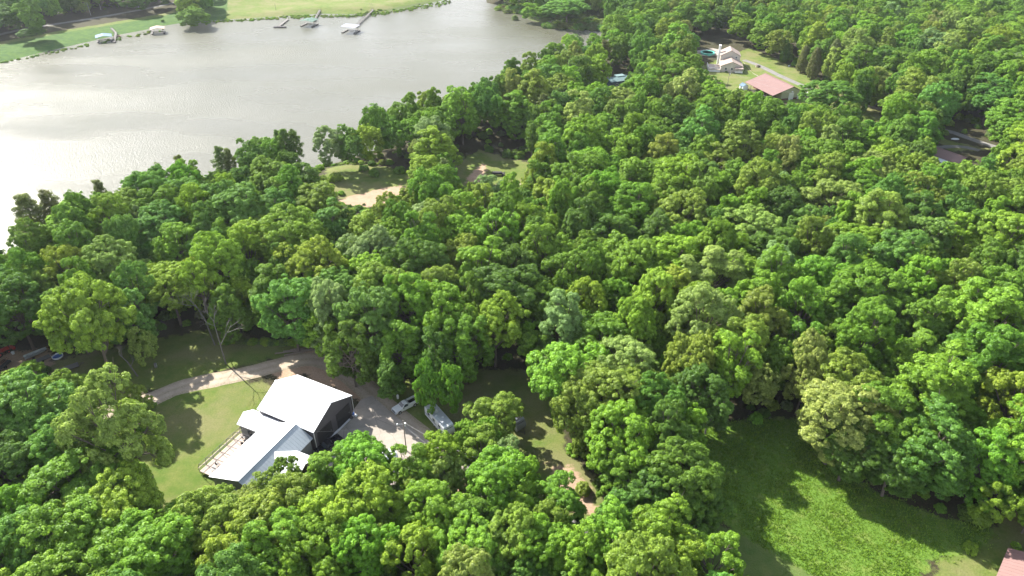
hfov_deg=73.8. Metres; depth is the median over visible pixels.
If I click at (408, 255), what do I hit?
broadleaf tree
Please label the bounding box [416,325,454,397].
broadleaf tree
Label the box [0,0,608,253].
water
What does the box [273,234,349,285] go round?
broadleaf tree
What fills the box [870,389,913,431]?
broadleaf tree
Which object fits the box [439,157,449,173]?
pine tree
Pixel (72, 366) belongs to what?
flatbed trailer
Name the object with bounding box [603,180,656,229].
broadleaf tree
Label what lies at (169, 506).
broadleaf tree
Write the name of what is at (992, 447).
broadleaf tree
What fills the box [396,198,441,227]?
broadleaf tree
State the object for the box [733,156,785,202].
broadleaf tree
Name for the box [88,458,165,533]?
broadleaf tree
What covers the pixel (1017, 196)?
broadleaf tree
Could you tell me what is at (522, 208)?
broadleaf tree
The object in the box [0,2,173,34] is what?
shore road
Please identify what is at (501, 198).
broadleaf tree
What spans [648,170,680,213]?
broadleaf tree
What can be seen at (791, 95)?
door
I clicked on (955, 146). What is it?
side drive
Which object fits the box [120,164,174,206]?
broadleaf tree
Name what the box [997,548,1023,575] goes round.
red shed
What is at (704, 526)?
broadleaf tree
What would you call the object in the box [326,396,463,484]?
driveway
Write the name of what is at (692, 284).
broadleaf tree
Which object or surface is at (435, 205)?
broadleaf tree
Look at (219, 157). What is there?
pine tree
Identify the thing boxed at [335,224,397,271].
broadleaf tree
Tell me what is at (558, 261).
broadleaf tree
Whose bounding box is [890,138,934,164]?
broadleaf tree
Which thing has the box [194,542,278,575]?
broadleaf tree
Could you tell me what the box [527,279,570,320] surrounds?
broadleaf tree
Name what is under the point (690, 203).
broadleaf tree
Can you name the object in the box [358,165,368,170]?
shrub
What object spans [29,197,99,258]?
broadleaf tree
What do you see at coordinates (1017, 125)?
broadleaf tree
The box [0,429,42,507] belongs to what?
broadleaf tree
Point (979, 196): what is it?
broadleaf tree
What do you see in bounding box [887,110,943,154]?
broadleaf tree
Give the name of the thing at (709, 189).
broadleaf tree
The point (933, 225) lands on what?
broadleaf tree
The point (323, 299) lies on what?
broadleaf tree
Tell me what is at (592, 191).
broadleaf tree
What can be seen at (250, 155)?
broadleaf tree
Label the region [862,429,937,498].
broadleaf tree
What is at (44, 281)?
broadleaf tree
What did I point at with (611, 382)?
broadleaf tree
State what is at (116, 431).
broadleaf tree
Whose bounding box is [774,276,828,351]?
broadleaf tree
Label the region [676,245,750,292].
broadleaf tree
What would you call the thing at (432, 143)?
broadleaf tree
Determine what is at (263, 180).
broadleaf tree
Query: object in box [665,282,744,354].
broadleaf tree
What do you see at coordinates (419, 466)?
broadleaf tree
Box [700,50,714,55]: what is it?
swimming pool
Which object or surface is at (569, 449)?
shrub
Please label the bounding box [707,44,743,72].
beige house
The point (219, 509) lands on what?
broadleaf tree
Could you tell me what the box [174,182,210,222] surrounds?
broadleaf tree
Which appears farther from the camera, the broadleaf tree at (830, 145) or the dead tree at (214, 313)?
the broadleaf tree at (830, 145)
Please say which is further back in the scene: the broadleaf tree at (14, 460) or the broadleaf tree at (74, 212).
the broadleaf tree at (74, 212)
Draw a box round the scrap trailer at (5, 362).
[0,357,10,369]
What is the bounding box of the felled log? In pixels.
[284,350,304,355]
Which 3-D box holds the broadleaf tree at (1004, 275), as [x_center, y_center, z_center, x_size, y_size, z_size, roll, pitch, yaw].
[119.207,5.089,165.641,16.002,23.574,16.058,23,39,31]
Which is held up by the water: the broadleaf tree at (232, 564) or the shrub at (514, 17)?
the shrub at (514, 17)
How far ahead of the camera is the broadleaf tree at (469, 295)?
160.51 m
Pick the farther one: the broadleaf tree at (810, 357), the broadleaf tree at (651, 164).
the broadleaf tree at (651, 164)
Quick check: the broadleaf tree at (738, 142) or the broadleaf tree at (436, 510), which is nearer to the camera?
the broadleaf tree at (436, 510)
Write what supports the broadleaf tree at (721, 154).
on the ground at (202, 424)
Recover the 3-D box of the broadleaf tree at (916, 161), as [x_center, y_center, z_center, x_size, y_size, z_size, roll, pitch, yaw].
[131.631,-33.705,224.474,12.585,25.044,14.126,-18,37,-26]
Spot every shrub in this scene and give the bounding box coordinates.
[327,171,343,182]
[338,364,351,375]
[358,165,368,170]
[368,168,378,177]
[393,166,405,173]
[511,15,518,19]
[565,443,584,457]
[575,481,591,497]
[962,540,978,556]
[1010,541,1022,550]
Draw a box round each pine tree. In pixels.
[11,193,46,232]
[36,189,60,223]
[90,179,106,204]
[173,154,188,173]
[209,146,226,172]
[223,148,236,170]
[273,129,285,143]
[276,128,293,155]
[288,129,304,157]
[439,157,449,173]
[524,122,538,159]
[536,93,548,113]
[601,39,612,70]
[659,41,671,55]
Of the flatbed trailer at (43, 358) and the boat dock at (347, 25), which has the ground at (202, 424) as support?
the flatbed trailer at (43, 358)
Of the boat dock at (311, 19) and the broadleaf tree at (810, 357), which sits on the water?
the boat dock at (311, 19)
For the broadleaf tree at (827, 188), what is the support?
on the ground at (202, 424)
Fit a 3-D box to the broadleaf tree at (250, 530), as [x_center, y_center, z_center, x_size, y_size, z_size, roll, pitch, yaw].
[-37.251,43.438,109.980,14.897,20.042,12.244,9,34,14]
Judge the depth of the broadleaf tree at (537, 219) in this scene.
186.60 m
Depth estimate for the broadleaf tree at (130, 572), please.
96.05 m
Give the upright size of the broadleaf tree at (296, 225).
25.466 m
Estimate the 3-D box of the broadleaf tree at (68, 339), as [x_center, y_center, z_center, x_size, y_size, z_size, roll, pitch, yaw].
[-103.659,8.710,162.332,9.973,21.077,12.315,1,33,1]
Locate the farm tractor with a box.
[0,345,14,357]
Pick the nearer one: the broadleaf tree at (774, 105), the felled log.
the felled log
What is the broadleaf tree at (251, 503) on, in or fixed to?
on the ground at (202, 424)
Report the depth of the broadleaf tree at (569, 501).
117.77 m
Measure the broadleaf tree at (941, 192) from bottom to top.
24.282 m
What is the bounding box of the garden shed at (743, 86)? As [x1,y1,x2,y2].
[739,82,747,89]
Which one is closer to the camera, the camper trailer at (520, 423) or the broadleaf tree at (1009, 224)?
the camper trailer at (520, 423)
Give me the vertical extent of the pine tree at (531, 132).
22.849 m
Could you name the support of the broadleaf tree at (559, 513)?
on the ground at (202, 424)
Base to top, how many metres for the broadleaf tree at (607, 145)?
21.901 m
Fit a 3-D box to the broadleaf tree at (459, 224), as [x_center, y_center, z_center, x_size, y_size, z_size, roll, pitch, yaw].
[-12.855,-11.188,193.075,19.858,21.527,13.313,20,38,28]
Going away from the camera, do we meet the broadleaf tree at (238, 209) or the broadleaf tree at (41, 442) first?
the broadleaf tree at (41, 442)
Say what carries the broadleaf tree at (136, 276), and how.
on the ground at (202, 424)
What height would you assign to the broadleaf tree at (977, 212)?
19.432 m
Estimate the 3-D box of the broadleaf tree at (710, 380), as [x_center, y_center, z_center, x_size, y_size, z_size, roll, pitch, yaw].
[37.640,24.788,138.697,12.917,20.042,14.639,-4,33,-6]
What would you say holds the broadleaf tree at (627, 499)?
on the ground at (202, 424)
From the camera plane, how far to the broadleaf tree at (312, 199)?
204.06 m
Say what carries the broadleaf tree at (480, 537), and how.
on the ground at (202, 424)
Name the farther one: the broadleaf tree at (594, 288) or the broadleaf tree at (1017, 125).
the broadleaf tree at (1017, 125)
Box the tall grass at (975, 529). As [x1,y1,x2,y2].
[698,419,998,575]
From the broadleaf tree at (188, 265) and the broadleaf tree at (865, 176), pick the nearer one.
the broadleaf tree at (188, 265)
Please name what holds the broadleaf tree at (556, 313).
on the ground at (202, 424)
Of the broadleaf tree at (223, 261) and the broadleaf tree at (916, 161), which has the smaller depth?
the broadleaf tree at (223, 261)
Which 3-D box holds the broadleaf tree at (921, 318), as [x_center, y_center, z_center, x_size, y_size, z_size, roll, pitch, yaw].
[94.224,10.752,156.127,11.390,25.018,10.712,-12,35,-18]
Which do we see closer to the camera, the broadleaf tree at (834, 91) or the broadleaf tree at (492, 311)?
the broadleaf tree at (492, 311)
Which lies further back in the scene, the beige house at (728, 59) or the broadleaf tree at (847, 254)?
the beige house at (728, 59)
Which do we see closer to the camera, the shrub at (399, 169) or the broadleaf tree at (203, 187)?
the broadleaf tree at (203, 187)
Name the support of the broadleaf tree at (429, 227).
on the ground at (202, 424)
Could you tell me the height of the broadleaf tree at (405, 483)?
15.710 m
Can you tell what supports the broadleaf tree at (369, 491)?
on the ground at (202, 424)
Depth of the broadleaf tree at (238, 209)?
197.91 m
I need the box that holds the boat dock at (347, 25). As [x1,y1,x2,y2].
[340,9,373,33]
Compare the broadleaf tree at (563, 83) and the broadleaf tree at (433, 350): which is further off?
the broadleaf tree at (563, 83)
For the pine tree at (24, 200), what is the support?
on the ground at (202, 424)
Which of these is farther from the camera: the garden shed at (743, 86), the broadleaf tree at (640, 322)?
the garden shed at (743, 86)
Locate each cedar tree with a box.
[779,39,789,61]
[795,45,809,72]
[806,47,821,78]
[822,39,841,77]
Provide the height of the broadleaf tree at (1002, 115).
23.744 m
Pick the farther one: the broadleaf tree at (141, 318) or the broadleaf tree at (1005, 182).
the broadleaf tree at (1005, 182)
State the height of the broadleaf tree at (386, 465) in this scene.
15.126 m
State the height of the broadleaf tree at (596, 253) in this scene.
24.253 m
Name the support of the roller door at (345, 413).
in the metal garage
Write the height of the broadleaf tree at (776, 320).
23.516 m
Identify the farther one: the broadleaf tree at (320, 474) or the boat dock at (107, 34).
the boat dock at (107, 34)
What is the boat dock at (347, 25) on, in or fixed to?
on the water
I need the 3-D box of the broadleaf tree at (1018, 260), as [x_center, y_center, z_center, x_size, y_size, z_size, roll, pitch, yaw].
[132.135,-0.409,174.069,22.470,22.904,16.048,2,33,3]
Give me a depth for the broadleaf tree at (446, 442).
123.27 m
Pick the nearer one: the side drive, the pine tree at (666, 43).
the side drive
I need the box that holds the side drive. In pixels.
[937,145,980,150]
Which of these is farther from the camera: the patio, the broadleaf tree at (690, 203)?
the patio
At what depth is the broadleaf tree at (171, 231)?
183.78 m
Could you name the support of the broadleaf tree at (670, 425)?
on the ground at (202, 424)
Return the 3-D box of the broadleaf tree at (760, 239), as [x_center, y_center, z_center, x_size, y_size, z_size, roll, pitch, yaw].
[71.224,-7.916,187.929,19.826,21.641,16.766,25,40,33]
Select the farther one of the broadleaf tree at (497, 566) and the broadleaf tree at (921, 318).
the broadleaf tree at (921, 318)
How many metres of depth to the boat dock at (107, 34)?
443.92 m
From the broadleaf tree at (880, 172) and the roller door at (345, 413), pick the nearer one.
the roller door at (345, 413)
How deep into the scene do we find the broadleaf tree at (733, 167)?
220.44 m
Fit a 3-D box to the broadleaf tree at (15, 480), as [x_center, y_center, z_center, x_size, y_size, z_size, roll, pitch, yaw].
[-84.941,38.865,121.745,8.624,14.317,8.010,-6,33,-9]
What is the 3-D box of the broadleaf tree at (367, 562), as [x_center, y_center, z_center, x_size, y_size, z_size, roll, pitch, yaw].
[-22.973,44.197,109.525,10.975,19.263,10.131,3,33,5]
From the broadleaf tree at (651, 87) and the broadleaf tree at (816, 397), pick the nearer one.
the broadleaf tree at (816, 397)
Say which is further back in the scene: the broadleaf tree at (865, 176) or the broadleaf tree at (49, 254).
the broadleaf tree at (865, 176)
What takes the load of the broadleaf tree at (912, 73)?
on the ground at (202, 424)
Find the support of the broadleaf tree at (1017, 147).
on the ground at (202, 424)
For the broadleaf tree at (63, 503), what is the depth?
111.15 m
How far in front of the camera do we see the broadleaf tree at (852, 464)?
126.73 m
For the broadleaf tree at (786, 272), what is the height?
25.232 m
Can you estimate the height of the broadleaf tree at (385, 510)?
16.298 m
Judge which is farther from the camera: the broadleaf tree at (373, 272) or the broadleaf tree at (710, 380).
the broadleaf tree at (373, 272)
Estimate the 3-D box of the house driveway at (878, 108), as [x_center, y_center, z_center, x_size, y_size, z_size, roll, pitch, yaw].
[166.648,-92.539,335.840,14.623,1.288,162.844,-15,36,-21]
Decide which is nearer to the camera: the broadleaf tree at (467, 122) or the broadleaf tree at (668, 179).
the broadleaf tree at (668, 179)
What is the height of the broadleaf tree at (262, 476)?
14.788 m
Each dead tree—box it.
[117,345,137,375]
[169,289,215,344]
[197,293,243,363]
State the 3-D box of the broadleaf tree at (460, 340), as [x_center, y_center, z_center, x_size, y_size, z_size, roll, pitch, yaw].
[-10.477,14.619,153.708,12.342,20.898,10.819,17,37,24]
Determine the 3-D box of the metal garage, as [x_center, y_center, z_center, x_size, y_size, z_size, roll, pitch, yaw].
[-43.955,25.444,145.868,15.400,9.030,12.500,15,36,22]
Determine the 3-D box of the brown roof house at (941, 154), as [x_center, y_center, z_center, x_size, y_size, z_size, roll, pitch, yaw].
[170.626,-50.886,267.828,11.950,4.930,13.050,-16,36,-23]
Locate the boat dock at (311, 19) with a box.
[300,9,320,26]
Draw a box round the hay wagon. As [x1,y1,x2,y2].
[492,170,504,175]
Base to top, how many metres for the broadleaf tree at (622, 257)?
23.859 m
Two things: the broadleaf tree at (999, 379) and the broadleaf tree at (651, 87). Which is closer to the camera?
the broadleaf tree at (999, 379)
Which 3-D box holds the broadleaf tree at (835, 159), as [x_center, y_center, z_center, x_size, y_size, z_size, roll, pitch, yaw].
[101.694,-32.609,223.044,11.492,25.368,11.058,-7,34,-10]
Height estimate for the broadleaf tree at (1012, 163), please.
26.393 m
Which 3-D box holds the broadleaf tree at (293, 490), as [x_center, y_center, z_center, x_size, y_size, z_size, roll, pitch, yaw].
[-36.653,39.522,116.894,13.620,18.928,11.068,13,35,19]
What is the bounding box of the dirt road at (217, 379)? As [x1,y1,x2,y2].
[99,352,430,437]
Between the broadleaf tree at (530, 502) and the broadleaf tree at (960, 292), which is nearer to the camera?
the broadleaf tree at (530, 502)
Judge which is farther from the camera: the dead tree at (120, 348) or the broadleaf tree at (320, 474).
the dead tree at (120, 348)
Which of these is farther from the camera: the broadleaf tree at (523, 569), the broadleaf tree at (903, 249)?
the broadleaf tree at (903, 249)
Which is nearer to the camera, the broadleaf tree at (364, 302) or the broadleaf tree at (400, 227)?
the broadleaf tree at (364, 302)
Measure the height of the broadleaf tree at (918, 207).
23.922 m
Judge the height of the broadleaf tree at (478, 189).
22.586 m
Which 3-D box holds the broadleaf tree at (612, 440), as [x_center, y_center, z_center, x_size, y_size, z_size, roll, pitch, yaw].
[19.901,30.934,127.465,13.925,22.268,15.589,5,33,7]
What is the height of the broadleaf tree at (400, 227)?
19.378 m
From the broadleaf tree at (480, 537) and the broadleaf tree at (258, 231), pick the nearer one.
the broadleaf tree at (480, 537)
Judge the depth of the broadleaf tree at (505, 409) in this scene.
136.14 m
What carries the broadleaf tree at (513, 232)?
on the ground at (202, 424)
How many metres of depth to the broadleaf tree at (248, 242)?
181.89 m
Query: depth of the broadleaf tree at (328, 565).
103.61 m
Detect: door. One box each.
[317,420,333,444]
[336,403,350,428]
[788,93,793,99]
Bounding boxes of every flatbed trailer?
[36,354,52,361]
[59,362,83,372]
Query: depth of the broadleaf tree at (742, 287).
161.01 m
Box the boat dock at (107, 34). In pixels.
[95,28,116,42]
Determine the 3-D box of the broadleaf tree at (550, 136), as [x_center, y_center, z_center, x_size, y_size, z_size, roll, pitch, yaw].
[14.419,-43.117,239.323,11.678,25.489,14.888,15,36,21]
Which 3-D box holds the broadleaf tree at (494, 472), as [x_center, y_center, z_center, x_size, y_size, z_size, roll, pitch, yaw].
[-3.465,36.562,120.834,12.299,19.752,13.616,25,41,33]
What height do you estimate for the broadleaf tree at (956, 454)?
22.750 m
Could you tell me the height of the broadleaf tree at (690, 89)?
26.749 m
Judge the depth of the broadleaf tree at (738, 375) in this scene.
139.41 m
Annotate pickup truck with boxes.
[313,433,342,453]
[391,395,417,414]
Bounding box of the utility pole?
[396,420,405,447]
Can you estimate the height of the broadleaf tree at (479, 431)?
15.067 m
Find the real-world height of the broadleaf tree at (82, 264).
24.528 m
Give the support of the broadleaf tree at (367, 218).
on the ground at (202, 424)
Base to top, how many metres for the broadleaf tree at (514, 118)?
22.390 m
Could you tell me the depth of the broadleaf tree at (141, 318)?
158.15 m
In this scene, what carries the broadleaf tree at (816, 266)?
on the ground at (202, 424)
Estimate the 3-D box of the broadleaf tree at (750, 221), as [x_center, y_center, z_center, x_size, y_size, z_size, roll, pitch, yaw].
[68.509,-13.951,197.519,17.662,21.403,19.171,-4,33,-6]
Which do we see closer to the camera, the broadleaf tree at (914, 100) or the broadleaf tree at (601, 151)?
the broadleaf tree at (601, 151)
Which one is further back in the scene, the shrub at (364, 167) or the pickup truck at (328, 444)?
the shrub at (364, 167)
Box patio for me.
[697,48,718,55]
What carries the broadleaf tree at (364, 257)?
on the ground at (202, 424)
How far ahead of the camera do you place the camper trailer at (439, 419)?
144.68 m
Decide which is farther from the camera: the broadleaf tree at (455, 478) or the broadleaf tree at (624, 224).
the broadleaf tree at (624, 224)
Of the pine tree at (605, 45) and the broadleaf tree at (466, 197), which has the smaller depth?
the broadleaf tree at (466, 197)
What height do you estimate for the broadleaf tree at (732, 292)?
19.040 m
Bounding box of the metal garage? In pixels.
[257,374,354,448]
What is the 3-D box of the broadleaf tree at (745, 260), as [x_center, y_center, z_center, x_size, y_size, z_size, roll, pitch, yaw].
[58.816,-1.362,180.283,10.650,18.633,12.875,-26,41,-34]
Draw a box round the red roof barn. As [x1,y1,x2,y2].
[745,73,799,99]
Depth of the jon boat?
166.08 m
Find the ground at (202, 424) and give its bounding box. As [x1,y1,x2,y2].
[0,0,1023,575]
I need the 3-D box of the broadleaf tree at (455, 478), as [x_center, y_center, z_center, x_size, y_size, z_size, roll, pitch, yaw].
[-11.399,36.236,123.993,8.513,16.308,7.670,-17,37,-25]
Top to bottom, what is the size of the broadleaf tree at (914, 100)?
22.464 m
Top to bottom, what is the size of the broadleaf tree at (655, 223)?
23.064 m
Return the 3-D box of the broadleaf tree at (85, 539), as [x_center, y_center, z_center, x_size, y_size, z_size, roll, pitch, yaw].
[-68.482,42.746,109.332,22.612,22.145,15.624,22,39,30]
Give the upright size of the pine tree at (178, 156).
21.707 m
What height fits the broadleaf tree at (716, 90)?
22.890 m
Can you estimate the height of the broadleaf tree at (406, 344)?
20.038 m
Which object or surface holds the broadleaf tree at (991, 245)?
on the ground at (202, 424)
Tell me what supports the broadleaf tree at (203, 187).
on the ground at (202, 424)
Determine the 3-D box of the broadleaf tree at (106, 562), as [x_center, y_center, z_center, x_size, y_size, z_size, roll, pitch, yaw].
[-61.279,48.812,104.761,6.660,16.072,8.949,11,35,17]
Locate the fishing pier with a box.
[274,18,288,27]
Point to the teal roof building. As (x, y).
(617, 80)
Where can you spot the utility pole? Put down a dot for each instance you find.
(404, 424)
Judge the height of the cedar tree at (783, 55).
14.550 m
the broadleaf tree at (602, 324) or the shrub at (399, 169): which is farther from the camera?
the shrub at (399, 169)
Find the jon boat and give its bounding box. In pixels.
[23,347,48,359]
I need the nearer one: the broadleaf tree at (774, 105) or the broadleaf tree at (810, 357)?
the broadleaf tree at (810, 357)
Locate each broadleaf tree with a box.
[0,264,18,297]
[0,268,50,350]
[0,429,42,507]
[0,483,41,560]
[0,503,52,575]
[5,487,129,575]
[6,217,57,270]
[7,467,59,511]
[23,412,93,482]
[24,270,56,301]
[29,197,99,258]
[32,270,137,383]
[39,244,92,284]
[39,285,89,354]
[41,368,104,416]
[50,362,174,482]
[50,496,94,535]
[51,203,100,258]
[52,218,101,270]
[57,255,95,297]
[81,234,150,288]
[87,191,128,244]
[87,569,142,575]
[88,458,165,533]
[92,559,109,572]
[103,287,159,356]
[106,187,144,231]
[109,260,159,323]
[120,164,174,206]
[129,184,186,231]
[134,261,212,324]
[135,199,191,250]
[152,221,194,261]
[155,570,183,575]
[156,498,185,521]
[166,485,239,572]
[167,176,211,219]
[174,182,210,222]
[175,256,225,316]
[185,227,225,273]
[189,230,253,301]
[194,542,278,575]
[205,283,252,342]
[211,181,274,227]
[226,223,275,272]
[228,214,272,255]
[228,486,286,558]
[229,506,315,575]
[232,482,259,515]
[235,141,271,175]
[243,263,298,327]
[249,155,292,192]
[250,273,315,351]
[250,470,281,518]
[257,202,334,276]
[264,186,298,225]
[267,471,335,528]
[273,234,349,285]
[278,162,326,198]
[278,510,360,575]
[294,180,342,224]
[295,485,360,566]
[305,450,341,493]
[308,276,348,356]
[311,197,347,242]
[317,265,354,303]
[322,319,379,387]
[328,513,400,575]
[331,280,398,358]
[332,430,386,488]
[334,459,406,535]
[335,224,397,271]
[346,209,386,251]
[348,250,393,283]
[352,260,416,309]
[369,489,411,530]
[376,319,420,383]
[378,216,414,243]
[378,462,398,491]
[379,233,450,279]
[380,272,440,354]
[380,520,438,575]
[388,442,433,502]
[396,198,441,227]
[396,478,471,550]
[399,474,423,522]
[400,210,441,268]
[408,125,462,165]
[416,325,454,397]
[417,429,460,490]
[418,195,468,243]
[418,278,476,357]
[428,455,472,496]
[428,501,508,575]
[434,209,491,250]
[437,189,476,230]
[437,542,496,575]
[440,85,480,144]
[441,314,494,384]
[445,233,484,280]
[450,496,507,540]
[455,235,505,285]
[455,270,486,340]
[458,289,530,366]
[458,422,498,461]
[462,391,523,444]
[465,444,535,517]
[467,183,501,214]
[473,263,548,314]
[475,207,520,248]
[482,558,515,575]
[483,191,522,242]
[484,231,521,267]
[486,501,540,575]
[488,90,530,140]
[497,243,542,298]
[502,478,542,527]
[510,512,571,575]
[510,556,552,575]
[514,200,559,234]
[516,68,551,115]
[518,215,552,264]
[519,222,573,277]
[526,341,612,400]
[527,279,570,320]
[529,470,587,529]
[531,497,569,528]
[532,176,566,227]
[532,518,610,575]
[534,129,566,171]
[535,120,567,163]
[537,287,585,347]
[539,0,590,21]
[541,248,590,300]
[546,73,576,98]
[549,375,603,443]
[550,151,608,195]
[557,196,597,240]
[561,113,608,156]
[564,85,611,122]
[565,275,607,318]
[566,360,644,442]
[568,146,613,175]
[568,237,612,286]
[569,311,628,359]
[573,176,607,224]
[573,229,606,274]
[575,494,633,575]
[579,165,628,210]
[583,398,659,486]
[590,213,640,268]
[593,229,657,283]
[595,334,655,392]
[595,486,640,528]
[597,442,654,491]
[600,128,626,158]
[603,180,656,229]
[604,492,697,575]
[605,86,640,110]
[606,360,670,422]
[610,295,657,344]
[615,156,653,202]
[626,62,663,98]
[629,266,676,341]
[632,155,678,178]
[634,370,687,447]
[638,207,673,251]
[642,132,678,159]
[644,232,703,291]
[647,398,693,464]
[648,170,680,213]
[650,153,705,190]
[651,184,711,232]
[652,528,708,575]
[657,264,692,312]
[659,67,701,103]
[660,62,693,87]
[661,330,715,376]
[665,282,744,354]
[670,362,734,431]
[672,104,720,147]
[672,220,704,260]
[673,486,736,540]
[675,280,711,330]
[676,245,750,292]
[682,161,718,206]
[692,79,730,103]
[694,230,723,286]
[702,141,728,172]
[708,313,770,387]
[710,328,762,402]
[714,119,765,163]
[716,287,738,320]
[722,203,782,247]
[724,248,757,284]
[725,159,760,196]
[729,124,761,159]
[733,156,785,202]
[734,269,782,312]
[737,226,808,259]
[738,284,790,362]
[746,243,804,308]
[757,97,788,132]
[757,240,795,264]
[760,185,805,224]
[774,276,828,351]
[780,204,822,236]
[780,328,832,414]
[783,254,855,297]
[786,316,825,382]
[792,137,851,172]
[793,214,838,256]
[795,376,903,466]
[797,80,864,110]
[799,175,864,215]
[800,103,828,124]
[808,150,846,204]
[816,220,897,261]
[816,417,882,482]
[817,347,884,416]
[824,232,871,277]
[825,116,870,156]
[829,300,899,364]
[833,43,882,87]
[834,168,889,203]
[846,380,940,465]
[847,187,909,247]
[850,148,897,181]
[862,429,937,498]
[869,227,929,283]
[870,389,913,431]
[871,328,952,395]
[877,90,935,114]
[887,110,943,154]
[889,390,979,499]
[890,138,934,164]
[892,252,941,310]
[893,151,940,190]
[894,66,940,104]
[896,285,954,345]
[901,189,947,236]
[902,170,949,211]
[904,215,956,258]
[905,161,965,206]
[913,281,986,326]
[920,258,963,290]
[929,257,984,298]
[936,208,978,258]
[944,159,993,193]
[944,427,1018,512]
[949,170,1005,217]
[960,205,999,251]
[962,210,1023,257]
[963,70,1018,125]
[969,236,1017,274]
[974,366,1023,430]
[978,177,1023,210]
[978,264,1023,323]
[984,97,1023,142]
[986,388,1023,494]
[991,183,1023,222]
[995,59,1023,81]
[996,126,1023,170]
[1000,243,1023,272]
[1002,120,1023,158]
[1006,151,1023,176]
[1014,491,1023,533]
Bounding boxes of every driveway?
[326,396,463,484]
[742,60,995,146]
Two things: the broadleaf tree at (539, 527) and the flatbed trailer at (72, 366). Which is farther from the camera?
the flatbed trailer at (72, 366)
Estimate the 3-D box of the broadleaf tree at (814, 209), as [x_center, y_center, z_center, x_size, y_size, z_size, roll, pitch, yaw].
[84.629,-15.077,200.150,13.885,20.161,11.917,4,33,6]
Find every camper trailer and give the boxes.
[424,405,454,434]
[498,415,525,434]
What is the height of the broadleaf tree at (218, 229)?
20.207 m
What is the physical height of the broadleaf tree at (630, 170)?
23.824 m
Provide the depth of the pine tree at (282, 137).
244.34 m
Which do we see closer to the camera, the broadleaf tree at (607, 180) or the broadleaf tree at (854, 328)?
the broadleaf tree at (854, 328)
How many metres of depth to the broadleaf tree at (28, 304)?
159.17 m
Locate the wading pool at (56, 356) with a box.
[51,353,62,359]
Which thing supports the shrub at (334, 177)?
on the ground at (202, 424)
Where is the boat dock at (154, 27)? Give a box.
[149,25,164,34]
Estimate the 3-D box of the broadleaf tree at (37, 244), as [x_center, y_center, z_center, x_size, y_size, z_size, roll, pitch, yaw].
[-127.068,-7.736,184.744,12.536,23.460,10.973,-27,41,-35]
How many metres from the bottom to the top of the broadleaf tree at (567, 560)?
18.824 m
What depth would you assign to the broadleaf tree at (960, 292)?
158.11 m
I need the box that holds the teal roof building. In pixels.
[606,74,626,86]
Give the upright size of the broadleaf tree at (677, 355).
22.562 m
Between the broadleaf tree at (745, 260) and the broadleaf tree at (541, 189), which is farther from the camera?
the broadleaf tree at (541, 189)
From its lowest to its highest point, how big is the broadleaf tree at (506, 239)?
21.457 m
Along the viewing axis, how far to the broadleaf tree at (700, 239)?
181.00 m
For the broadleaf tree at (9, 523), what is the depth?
103.87 m
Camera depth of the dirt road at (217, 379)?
159.19 m
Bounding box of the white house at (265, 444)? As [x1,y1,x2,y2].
[198,409,312,491]
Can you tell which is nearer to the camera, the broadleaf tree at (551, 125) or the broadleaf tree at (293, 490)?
the broadleaf tree at (293, 490)
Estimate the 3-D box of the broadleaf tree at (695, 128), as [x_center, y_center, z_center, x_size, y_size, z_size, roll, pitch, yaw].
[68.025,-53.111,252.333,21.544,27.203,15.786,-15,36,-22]
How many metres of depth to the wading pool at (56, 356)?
166.49 m
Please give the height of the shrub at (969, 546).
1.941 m
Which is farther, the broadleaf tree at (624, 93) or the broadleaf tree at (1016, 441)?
the broadleaf tree at (624, 93)
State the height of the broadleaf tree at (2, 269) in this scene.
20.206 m
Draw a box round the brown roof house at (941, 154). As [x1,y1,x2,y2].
[934,147,972,167]
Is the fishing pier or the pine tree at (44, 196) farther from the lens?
the fishing pier

